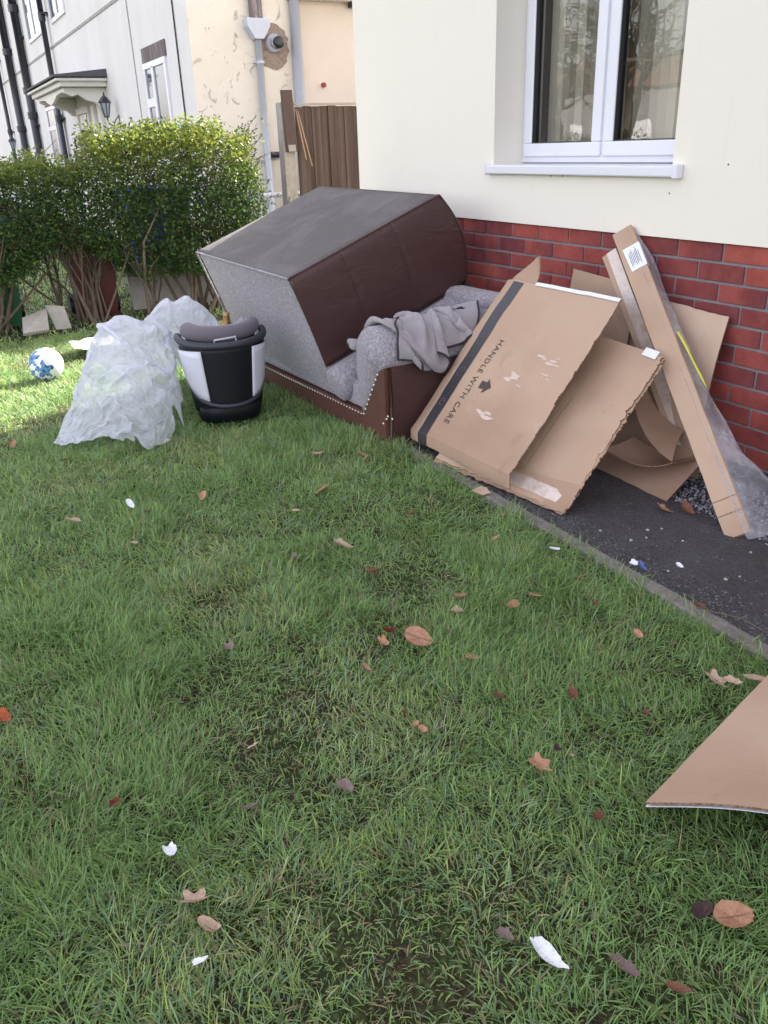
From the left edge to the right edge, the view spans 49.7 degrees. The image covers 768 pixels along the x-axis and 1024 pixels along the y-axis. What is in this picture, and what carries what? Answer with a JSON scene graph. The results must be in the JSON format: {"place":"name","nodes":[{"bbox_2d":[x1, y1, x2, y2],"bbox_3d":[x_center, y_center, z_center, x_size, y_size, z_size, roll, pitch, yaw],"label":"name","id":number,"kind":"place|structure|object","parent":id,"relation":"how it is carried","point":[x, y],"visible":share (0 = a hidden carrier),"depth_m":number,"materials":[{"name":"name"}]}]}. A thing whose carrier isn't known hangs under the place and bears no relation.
{"place":"outdoors","nodes":[
{"label":"outdoors","id":0,"kind":"place"},
{"bbox_2d":[223,312,229,324],"bbox_3d":[-0.823,-0.868,4.371,0.092,0.358,0.087,-14,26,-25],"label":"sofa leg","id":1,"kind":"object","parent":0,"point":[226,318],"visible":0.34,"depth_m":4.31,"materials":[{"name":"brown wood"}]},
{"bbox_2d":[0,202,767,1023],"bbox_3d":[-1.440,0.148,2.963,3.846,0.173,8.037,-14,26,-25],"label":"grass","id":2,"kind":"structure","parent":0,"point":[294,445],"depth_m":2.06,"materials":[{"name":"green plant"}]},
{"bbox_2d":[0,707,10,720],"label":"dead leaf","id":3,"kind":"object","parent":2,"relation":"on","point":[4,712],"visible":1,"depth_m":2.07,"materials":[{"name":"orange plant"}]},
{"bbox_2d":[0,216,25,326],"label":"wheelie bin","id":4,"kind":"object","parent":2,"relation":"on","point":[17,317],"visible":0.38,"depth_m":6.80,"materials":[{"name":"green plastic"}]},
{"bbox_2d":[10,440,15,446],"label":"dead leaf","id":5,"kind":"object","parent":2,"relation":"on","point":[12,443],"visible":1,"depth_m":4.05,"materials":[{"name":"brown plant"}]},
{"bbox_2d":[22,308,48,335],"bbox_3d":[-2.795,-1.522,6.650,0.232,0.163,0.239,-14,26,-25],"label":"pale board","id":6,"kind":"object","parent":2,"relation":"on","point":[35,323],"visible":1,"depth_m":6.64,"materials":[{"name":"white concrete"}]},
{"bbox_2d":[28,348,63,380],"bbox_3d":[-2.148,-0.938,5.279,0.210,0.210,0.210,-14,26,-25],"label":"football","id":7,"kind":"object","parent":2,"relation":"on","point":[44,364],"visible":1,"depth_m":5.21,"materials":[{"name":"white plastic"}]},
{"bbox_2d":[45,305,71,329],"bbox_3d":[-2.659,-1.591,6.781,0.187,0.196,0.100,-7,24,-11],"label":"pale tile","id":8,"kind":"object","parent":2,"relation":"on","point":[59,317],"visible":1,"depth_m":6.78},
{"bbox_2d":[65,517,81,521],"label":"dead leaf","id":9,"kind":"object","parent":2,"relation":"on","point":[74,519],"visible":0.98,"depth_m":3.17,"materials":[{"name":"beige plant"}]},
{"bbox_2d":[69,337,92,348],"bbox_3d":[-2.070,-1.223,5.978,0.340,0.025,0.320,-14,26,-25],"label":"wrapping scrap","id":10,"kind":"object","parent":2,"relation":"on","point":[84,343],"visible":0.34,"depth_m":5.93,"materials":[{"name":"white plastic"}]},
{"bbox_2d":[59,232,120,317],"bbox_3d":[-2.530,-2.043,7.186,0.445,0.689,0.468,-14,26,-25],"label":"wheelie bin","id":11,"kind":"object","parent":2,"relation":"on","point":[108,284],"visible":0.46,"depth_m":7.09,"materials":[{"name":"red plastic"}]},
{"bbox_2d":[0,259,224,344],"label":"neighbour grass","id":12,"kind":"structure","parent":2,"relation":"on","point":[40,302],"depth_m":7.97,"materials":[{"name":"green plant"}]},
{"bbox_2d":[109,796,119,805],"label":"dead leaf","id":13,"kind":"object","parent":2,"relation":"on","point":[112,802],"visible":1,"depth_m":1.78,"materials":[{"name":"brown plant"}]},
{"bbox_2d":[126,499,133,507],"bbox_3d":[-1.001,-0.035,3.275,0.026,0.022,0.053,-14,26,-25],"label":"litter scrap","id":14,"kind":"object","parent":2,"relation":"on","point":[129,502],"visible":0.98,"depth_m":3.28,"materials":[{"name":"white paper"}]},
{"bbox_2d":[0,113,289,333],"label":"privet hedge","id":15,"kind":"object","parent":2,"relation":"on","point":[127,146],"visible":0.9,"depth_m":6.82,"materials":[{"name":"green plant"}]},
{"bbox_2d":[53,296,242,448],"bbox_3d":[-1.258,-0.799,4.388,0.821,0.564,1.258,9,26,23],"label":"polythene sheet","id":16,"kind":"object","parent":2,"relation":"on","point":[128,386],"visible":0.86,"depth_m":4.12,"materials":[{"name":"plastic"}]},
{"bbox_2d":[115,185,189,268],"bbox_3d":[-2.251,-2.698,8.257,0.650,1.002,0.626,-14,26,-25],"label":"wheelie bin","id":17,"kind":"object","parent":2,"relation":"on","point":[155,219],"visible":0.01,"depth_m":7.97,"materials":[{"name":"blue plastic"}]},
{"bbox_2d":[162,842,176,855],"bbox_3d":[-0.421,0.665,1.635,0.026,0.019,0.042,-14,26,-25],"label":"litter scrap","id":18,"kind":"object","parent":2,"relation":"on","point":[170,849],"visible":1,"depth_m":1.64,"materials":[{"name":"white paper"}]},
{"bbox_2d":[126,268,213,310],"bbox_3d":[-1.927,-2.081,7.639,0.820,0.351,0.156,-14,26,-25],"label":"paving slab","id":19,"kind":"object","parent":2,"relation":"on","point":[136,291],"depth_m":7.57,"materials":[{"name":"grey concrete"}]},
{"bbox_2d":[0,0,355,262],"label":"neighbour house","id":20,"kind":"structure","parent":2,"relation":"on","point":[135,60],"depth_m":9.80,"materials":[{"name":"beige paint"}]},
{"bbox_2d":[0,60,21,195],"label":"downpipe","id":21,"kind":"object","parent":20,"relation":"attached to","point":[10,131],"visible":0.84,"depth_m":22.86,"materials":[{"name":"black paint"}]},
{"bbox_2d":[8,135,21,155],"bbox_3d":[-9.961,-9.886,22.407,0.306,0.540,0.187,-14,26,-25],"label":"wall lamp","id":22,"kind":"object","parent":20,"relation":"attached to","point":[12,141],"visible":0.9,"depth_m":22.33,"materials":[{"name":"black metal"}]},
{"bbox_2d":[0,0,37,205],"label":"downpipe","id":23,"kind":"object","parent":20,"relation":"attached to","point":[7,54],"visible":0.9,"depth_m":20.43,"materials":[{"name":"black paint"}]},
{"bbox_2d":[7,0,51,207],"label":"downpipe","id":24,"kind":"object","parent":20,"relation":"attached to","point":[12,6],"visible":0.76,"depth_m":18.43,"materials":[{"name":"black paint"}]},
{"bbox_2d":[21,0,41,43],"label":"window","id":25,"kind":"structure","parent":20,"relation":"in","point":[33,28],"depth_m":16.79,"materials":[{"name":"white plastic"}]},
{"bbox_2d":[47,0,65,23],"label":"window","id":26,"kind":"structure","parent":20,"relation":"in","point":[56,8],"depth_m":14.49,"materials":[{"name":"white plastic"}]},
{"bbox_2d":[36,0,77,213],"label":"downpipe","id":27,"kind":"object","parent":20,"relation":"attached to","point":[41,13],"visible":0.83,"depth_m":15.60,"materials":[{"name":"black paint"}]},
{"bbox_2d":[45,106,70,163],"bbox_3d":[-6.681,-7.730,17.035,0.050,1.100,2.000,-14,26,-25],"label":"window","id":28,"kind":"structure","parent":20,"relation":"in","point":[50,111],"depth_m":17.25,"materials":[{"name":"white plastic"}]},
{"bbox_2d":[75,106,106,228],"bbox_3d":[-5.151,-6.017,14.707,0.070,2.050,1.100,-14,26,-25],"label":"door","id":29,"kind":"structure","parent":20,"relation":"in","point":[81,118],"depth_m":14.43,"materials":[{"name":"white paint"}]},
{"bbox_2d":[98,92,120,127],"bbox_3d":[-4.030,-5.882,12.153,0.272,0.480,0.166,-14,26,-25],"label":"wall lamp","id":30,"kind":"object","parent":20,"relation":"attached to","point":[104,102],"visible":0.94,"depth_m":12.09,"materials":[{"name":"black metal"}]},
{"bbox_2d":[142,56,179,165],"bbox_3d":[-2.767,-4.944,10.316,0.050,1.180,1.060,-14,26,-25],"label":"window","id":31,"kind":"structure","parent":20,"relation":"in","point":[155,72],"depth_m":10.17,"materials":[{"name":"white plastic"}]},
{"bbox_2d":[243,0,274,212],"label":"hopper pipe","id":32,"kind":"object","parent":20,"relation":"attached to","point":[256,29],"visible":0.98,"depth_m":9.18,"materials":[{"name":"blue paint"}]},
{"bbox_2d":[262,23,288,69],"bbox_3d":[-1.202,-5.160,9.190,0.386,0.466,0.160,-14,26,-25],"label":"boiler flue","id":33,"kind":"object","parent":20,"relation":"attached to","point":[275,50],"visible":0.92,"depth_m":9.24,"materials":[{"name":"silver metal"}]},
{"bbox_2d":[288,0,305,106],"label":"soil pipe","id":34,"kind":"object","parent":20,"relation":"attached to","point":[296,39],"visible":0.36,"depth_m":9.30,"materials":[{"name":"blue paint"}]},
{"bbox_2d":[177,888,210,902],"bbox_3d":[-0.357,0.712,1.545,0.063,0.023,0.047,-14,26,-25],"label":"dead leaf","id":35,"kind":"object","parent":2,"relation":"on","point":[191,897],"visible":1,"depth_m":1.55,"materials":[{"name":"beige plant"}]},
{"bbox_2d":[192,955,207,964],"bbox_3d":[-0.314,0.764,1.416,0.029,0.012,0.019,-14,26,-25],"label":"litter scrap","id":36,"kind":"object","parent":2,"relation":"on","point":[196,961],"visible":1,"depth_m":1.42,"materials":[{"name":"white paper"}]},
{"bbox_2d":[199,491,205,499],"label":"dead leaf","id":37,"kind":"object","parent":2,"relation":"on","point":[202,494],"visible":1,"depth_m":3.36,"materials":[{"name":"brown plant"}]},
{"bbox_2d":[196,915,220,931],"bbox_3d":[-0.314,0.737,1.484,0.060,0.022,0.023,12,28,29],"label":"dead leaf","id":38,"kind":"object","parent":2,"relation":"on","point":[212,925],"visible":1,"depth_m":1.49,"materials":[{"name":"beige plant"}]},
{"bbox_2d":[173,316,265,423],"bbox_3d":[-0.828,-0.746,4.331,0.472,0.513,0.338,-14,26,-25],"label":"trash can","id":39,"kind":"object","parent":2,"relation":"on","point":[223,366],"visible":1,"depth_m":4.22,"materials":[{"name":"black plastic"}]},
{"bbox_2d":[223,638,233,649],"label":"dead leaf","id":40,"kind":"object","parent":2,"relation":"on","point":[229,645],"visible":1,"depth_m":2.34,"materials":[{"name":"plant"}]},
{"bbox_2d":[238,801,258,808],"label":"dead leaf","id":41,"kind":"object","parent":2,"relation":"on","point":[248,806],"visible":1,"depth_m":1.76,"materials":[{"name":"plant"}]},
{"bbox_2d":[245,191,299,213],"bbox_3d":[-0.930,-2.844,8.626,0.900,0.885,0.540,-14,26,-25],"label":"garden table","id":42,"kind":"object","parent":2,"relation":"on","point":[273,195],"visible":0.07,"depth_m":8.17,"materials":[{"name":"white plastic"}]},
{"bbox_2d":[276,102,297,204],"bbox_3d":[-0.868,-2.888,7.744,0.115,1.675,0.120,-14,26,-25],"label":"concrete post","id":43,"kind":"object","parent":2,"relation":"on","point":[288,174],"visible":0.4,"depth_m":7.58,"materials":[{"name":"beige concrete"}]},
{"bbox_2d":[280,90,297,151],"bbox_3d":[-0.846,-3.486,7.404,0.123,0.500,0.036,-14,26,-25],"label":"dark plank","id":44,"kind":"object","parent":43,"relation":"attached to","point":[288,120],"visible":1,"depth_m":7.39,"materials":[{"name":"wood"}]},
{"bbox_2d":[289,552,298,558],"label":"dead leaf","id":45,"kind":"object","parent":2,"relation":"on","point":[295,554],"visible":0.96,"depth_m":2.83,"materials":[{"name":"plant"}]},
{"bbox_2d":[310,450,324,454],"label":"dead leaf","id":46,"kind":"object","parent":2,"relation":"on","point":[317,453],"visible":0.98,"depth_m":3.76,"materials":[{"name":"beige plant"}]},
{"bbox_2d":[293,102,359,195],"bbox_3d":[1.623,-3.528,8.939,5.475,1.618,0.055,-14,26,-25],"label":"board fence","id":47,"kind":"object","parent":2,"relation":"on","point":[335,157],"visible":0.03,"depth_m":7.73,"materials":[{"name":"wood"}]},
{"bbox_2d":[295,109,312,165],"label":"split laths","id":48,"kind":"object","parent":47,"relation":"hanging from","point":[296,112],"visible":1,"depth_m":7.53,"materials":[{"name":"brown wood"}]},
{"bbox_2d":[331,536,353,547],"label":"dead leaf","id":49,"kind":"object","parent":2,"relation":"on","point":[339,541],"visible":1,"depth_m":2.91,"materials":[{"name":"beige plant"}]},
{"bbox_2d":[336,778,353,790],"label":"dead leaf","id":50,"kind":"object","parent":2,"relation":"on","point":[345,784],"visible":1,"depth_m":1.81,"materials":[{"name":"plant"}]},
{"bbox_2d":[225,285,499,444],"bbox_3d":[-0.131,-0.993,4.719,0.860,0.606,2.106,-15,27,-27],"label":"leather and fabric sofa","id":51,"kind":"object","parent":2,"relation":"on","point":[392,395],"visible":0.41,"depth_m":3.91,"materials":[{"name":"brown leather"}]},
{"bbox_2d":[195,186,475,400],"bbox_3d":[-0.284,-1.293,4.689,1.137,0.961,1.501,-14,26,-25],"label":"upturned sofa","id":52,"kind":"object","parent":51,"relation":"on","point":[312,281],"visible":0.84,"depth_m":4.22,"materials":[{"name":"grey fabric"}]},
{"bbox_2d":[346,300,479,373],"bbox_3d":[0.180,-0.858,4.004,0.660,0.276,0.548,-14,26,-25],"label":"throw blanket","id":53,"kind":"object","parent":51,"relation":"on","point":[427,339],"visible":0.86,"depth_m":3.82,"materials":[{"name":"grey fabric"}]},
{"bbox_2d":[362,662,372,670],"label":"dead leaf","id":54,"kind":"object","parent":2,"relation":"on","point":[366,666],"visible":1,"depth_m":2.22,"materials":[{"name":"brown plant"}]},
{"bbox_2d":[365,567,379,571],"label":"dead leaf","id":55,"kind":"object","parent":2,"relation":"on","point":[371,569],"visible":1,"depth_m":2.73,"materials":[{"name":"brown plant"}]},
{"bbox_2d":[378,634,388,644],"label":"dead leaf","id":56,"kind":"object","parent":2,"relation":"on","point":[383,640],"visible":1,"depth_m":2.32,"materials":[{"name":"brown plant"}]},
{"bbox_2d":[382,626,396,631],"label":"dead leaf","id":57,"kind":"object","parent":2,"relation":"on","point":[386,629],"visible":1,"depth_m":2.38,"materials":[{"name":"brown plant"}]},
{"bbox_2d":[402,626,432,645],"bbox_3d":[0.095,0.351,2.340,0.077,0.030,0.075,-14,26,-25],"label":"dead leaf","id":58,"kind":"object","parent":2,"relation":"on","point":[417,635],"visible":1,"depth_m":2.34,"materials":[{"name":"brown plant"}]},
{"bbox_2d":[418,724,426,731],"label":"dead leaf","id":59,"kind":"object","parent":2,"relation":"on","point":[422,727],"visible":1,"depth_m":1.98,"materials":[{"name":"beige plant"}]},
{"bbox_2d":[448,605,462,612],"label":"dead leaf","id":60,"kind":"object","parent":2,"relation":"on","point":[454,609],"visible":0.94,"depth_m":2.47,"materials":[{"name":"beige plant"}]},
{"bbox_2d":[454,593,466,598],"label":"dead leaf","id":61,"kind":"object","parent":2,"relation":"on","point":[457,596],"visible":1,"depth_m":2.54,"materials":[{"name":"brown plant"}]},
{"bbox_2d":[466,653,478,658],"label":"dead leaf","id":62,"kind":"object","parent":2,"relation":"on","point":[471,654],"visible":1,"depth_m":2.25,"materials":[{"name":"brown plant"}]},
{"bbox_2d":[472,486,490,494],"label":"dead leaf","id":63,"kind":"object","parent":2,"relation":"on","point":[483,491],"visible":0.93,"depth_m":3.31,"materials":[{"name":"beige plant"}]},
{"bbox_2d":[491,689,505,697],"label":"dead leaf","id":64,"kind":"object","parent":2,"relation":"on","point":[498,695],"visible":1,"depth_m":2.09,"materials":[{"name":"brown plant"}]},
{"bbox_2d":[494,926,513,939],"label":"dead leaf","id":65,"kind":"object","parent":2,"relation":"on","point":[505,933],"visible":1,"depth_m":1.46,"materials":[{"name":"brown plant"}]},
{"bbox_2d":[507,599,519,607],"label":"dead leaf","id":66,"kind":"object","parent":2,"relation":"on","point":[513,604],"visible":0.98,"depth_m":2.49,"materials":[{"name":"brown plant"}]},
{"bbox_2d":[528,751,551,770],"bbox_3d":[0.348,0.557,1.847,0.046,0.020,0.057,-14,26,-25],"label":"dead leaf","id":67,"kind":"object","parent":2,"relation":"on","point":[544,763],"visible":0.99,"depth_m":1.85,"materials":[{"name":"brown plant"}]},
{"bbox_2d":[530,936,568,968],"bbox_3d":[0.280,0.742,1.398,0.074,0.027,0.030,18,31,37],"label":"litter scrap","id":68,"kind":"object","parent":2,"relation":"on","point":[546,950],"visible":1,"depth_m":1.41,"materials":[{"name":"white paper"}]},
{"bbox_2d":[554,744,563,750],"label":"dead leaf","id":69,"kind":"object","parent":2,"relation":"on","point":[557,747],"visible":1,"depth_m":1.90,"materials":[{"name":"plant"}]},
{"bbox_2d":[352,0,767,494],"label":"rendered house","id":70,"kind":"structure","parent":2,"relation":"on","point":[563,139],"depth_m":3.77,"materials":[{"name":"painted render"},{"name":"brick"}]},
{"bbox_2d":[522,0,688,162],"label":"window","id":71,"kind":"structure","parent":70,"relation":"in","point":[616,66],"depth_m":3.74,"materials":[{"name":"white plastic"}]},
{"bbox_2d":[568,683,577,699],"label":"dead leaf","id":72,"kind":"object","parent":2,"relation":"on","point":[572,693],"visible":1,"depth_m":2.08,"materials":[{"name":"brown plant"}]},
{"bbox_2d":[397,442,767,665],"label":"path edging","id":73,"kind":"object","parent":2,"relation":"on","point":[720,625],"visible":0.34,"depth_m":2.64,"materials":[{"name":"concrete"}]},
{"bbox_2d":[694,602,705,606],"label":"dead leaf","id":74,"kind":"object","parent":73,"relation":"on","point":[697,604],"visible":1,"depth_m":2.45,"materials":[{"name":"brown plant"}]},
{"bbox_2d":[688,595,767,633],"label":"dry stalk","id":75,"kind":"object","parent":73,"relation":"on","point":[728,615],"visible":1,"depth_m":2.38,"materials":[{"name":"brown plant"}]},
{"bbox_2d":[593,808,603,819],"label":"dead leaf","id":76,"kind":"object","parent":2,"relation":"on","point":[598,814],"visible":1,"depth_m":1.70,"materials":[{"name":"brown plant"}]},
{"bbox_2d":[608,950,640,976],"bbox_3d":[0.403,0.756,1.391,0.031,0.022,0.066,-14,26,-25],"label":"dead leaf","id":77,"kind":"object","parent":2,"relation":"on","point":[627,966],"visible":1,"depth_m":1.40,"materials":[{"name":"plant"}]},
{"bbox_2d":[633,628,642,637],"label":"dead leaf","id":78,"kind":"object","parent":2,"relation":"on","point":[638,633],"visible":1,"depth_m":2.33,"materials":[{"name":"brown plant"}]},
{"bbox_2d":[641,708,650,713],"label":"dead leaf","id":79,"kind":"object","parent":2,"relation":"on","point":[645,710],"visible":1,"depth_m":2.01,"materials":[{"name":"brown plant"}]},
{"bbox_2d":[663,981,691,992],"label":"dead leaf","id":80,"kind":"object","parent":2,"relation":"on","point":[677,986],"visible":1,"depth_m":1.35,"materials":[{"name":"brown plant"}]},
{"bbox_2d":[691,900,712,918],"bbox_3d":[0.568,0.710,1.480,0.053,0.018,0.035,-14,26,-25],"label":"dead leaf","id":81,"kind":"object","parent":2,"relation":"on","point":[702,909],"visible":1,"depth_m":1.49,"materials":[{"name":"plant"}]},
{"bbox_2d":[645,675,767,813],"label":"fallen cardboard sheet","id":82,"kind":"object","parent":2,"relation":"on","point":[724,765],"visible":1,"depth_m":1.74,"materials":[{"name":"cardboard"}]},
{"bbox_2d":[704,668,727,687],"bbox_3d":[0.845,0.421,2.115,0.059,0.024,0.053,6,25,17],"label":"dead leaf","id":83,"kind":"object","parent":2,"relation":"on","point":[714,676],"visible":1,"depth_m":2.12,"materials":[{"name":"brown plant"}]},
{"bbox_2d":[723,675,741,683],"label":"dead leaf","id":84,"kind":"object","parent":2,"relation":"on","point":[730,679],"visible":1,"depth_m":2.11,"materials":[{"name":"brown plant"}]},
{"bbox_2d":[712,899,754,927],"bbox_3d":[0.618,0.711,1.470,0.080,0.021,0.052,-14,26,-25],"label":"dead leaf","id":85,"kind":"object","parent":2,"relation":"on","point":[744,915],"visible":1,"depth_m":1.48,"materials":[{"name":"brown plant"}]},
{"bbox_2d":[742,674,764,680],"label":"dead leaf","id":86,"kind":"object","parent":2,"relation":"on","point":[754,677],"visible":0.94,"depth_m":2.12,"materials":[{"name":"brown plant"}]},
{"bbox_2d":[407,440,767,644],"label":"path","id":87,"kind":"structure","parent":0,"point":[637,516],"depth_m":2.89,"materials":[{"name":"grey asphalt"}]},
{"bbox_2d":[411,256,620,488],"bbox_3d":[0.561,-0.636,3.545,0.638,0.791,0.829,-14,26,-25],"label":"taped cardboard sheet","id":88,"kind":"object","parent":87,"relation":"on","point":[510,374],"visible":1,"depth_m":3.50,"materials":[{"name":"brown cardboard"},{"name":"plastic tape"}]},
{"bbox_2d":[434,359,664,514],"bbox_3d":[0.664,-0.411,3.412,0.651,0.534,0.788,-14,26,-25],"label":"cardboard layer","id":89,"kind":"object","parent":87,"relation":"on","point":[509,491],"visible":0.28,"depth_m":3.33,"materials":[{"name":"brown cardboard"}]},
{"bbox_2d":[436,336,663,513],"bbox_3d":[0.666,-0.422,3.400,0.635,0.543,0.789,-14,26,-25],"label":"creased cardboard sheet","id":90,"kind":"object","parent":89,"relation":"on","point":[603,391],"visible":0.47,"depth_m":3.27,"materials":[{"name":"brown cardboard"}]},
{"bbox_2d":[405,440,767,643],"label":"loose grit","id":91,"kind":"object","parent":87,"relation":"on","point":[639,571],"visible":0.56,"depth_m":2.75,"materials":[{"name":"gravel"}]},
{"bbox_2d":[570,269,629,344],"bbox_3d":[0.949,-0.718,3.817,0.120,0.723,0.460,-14,26,-25],"label":"back cardboard sheet","id":92,"kind":"object","parent":87,"relation":"on","point":[616,328],"visible":0.11,"depth_m":3.71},
{"bbox_2d":[483,472,766,626],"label":"fine grit","id":93,"kind":"object","parent":87,"relation":"on","point":[656,545],"visible":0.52,"depth_m":2.95,"materials":[{"name":"gravel"}]},
{"bbox_2d":[629,559,637,564],"bbox_3d":[0.819,0.164,2.709,0.034,0.014,0.016,18,31,38],"label":"litter scrap","id":94,"kind":"object","parent":87,"relation":"on","point":[633,561],"visible":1,"depth_m":2.71,"materials":[{"name":"white paper"}]},
{"bbox_2d":[638,560,646,569],"bbox_3d":[0.834,0.173,2.682,0.022,0.021,0.034,-14,26,-25],"label":"litter scrap","id":95,"kind":"object","parent":87,"relation":"on","point":[641,564],"visible":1,"depth_m":2.69,"materials":[{"name":"blue plastic"}]},
{"bbox_2d":[596,423,698,501],"bbox_3d":[1.069,-0.267,3.528,0.309,0.157,0.726,-12,26,-22],"label":"propped cardboard sheet","id":96,"kind":"object","parent":87,"relation":"on","point":[665,483],"visible":0.38,"depth_m":3.37,"materials":[{"name":"brown cardboard"}]},
{"bbox_2d":[607,387,694,466],"bbox_3d":[1.067,-0.388,3.376,0.348,0.345,0.441,-14,26,-25],"label":"curled cardboard sheet","id":97,"kind":"object","parent":96,"relation":"on","point":[662,433],"visible":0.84,"depth_m":3.40,"materials":[{"name":"brown cardboard"}]},
{"bbox_2d":[602,248,700,476],"bbox_3d":[1.133,-0.638,3.509,0.069,0.870,0.695,-12,26,-21],"label":"short narrow box","id":98,"kind":"object","parent":87,"relation":"on","point":[629,305],"visible":0.48,"depth_m":3.53,"materials":[{"name":"cardboard"}]},
{"bbox_2d":[656,501,672,511],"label":"dead leaf","id":99,"kind":"object","parent":87,"relation":"on","point":[663,506],"visible":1,"depth_m":3.10,"materials":[{"name":"brown plant"}]},
{"bbox_2d":[627,300,729,478],"bbox_3d":[1.168,-0.549,3.492,0.095,0.676,0.570,-14,26,-25],"label":"wall leaning cardboard","id":100,"kind":"object","parent":87,"relation":"on","point":[703,332],"depth_m":3.29,"materials":[{"name":"brown cardboard"}]},
{"bbox_2d":[679,500,695,513],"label":"dead leaf","id":101,"kind":"object","parent":87,"relation":"on","point":[686,506],"visible":1,"depth_m":3.10,"materials":[{"name":"brown plant"}]},
{"bbox_2d":[612,225,767,536],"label":"long narrow box","id":102,"kind":"object","parent":87,"relation":"on","point":[710,450],"visible":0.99,"depth_m":3.15,"materials":[{"name":"cardboard"}]},
{"bbox_2d":[672,475,767,544],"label":"gravel","id":103,"kind":"structure","parent":87,"relation":"on","point":[706,507],"depth_m":3.17,"materials":[{"name":"grey gravel"}]}
]}

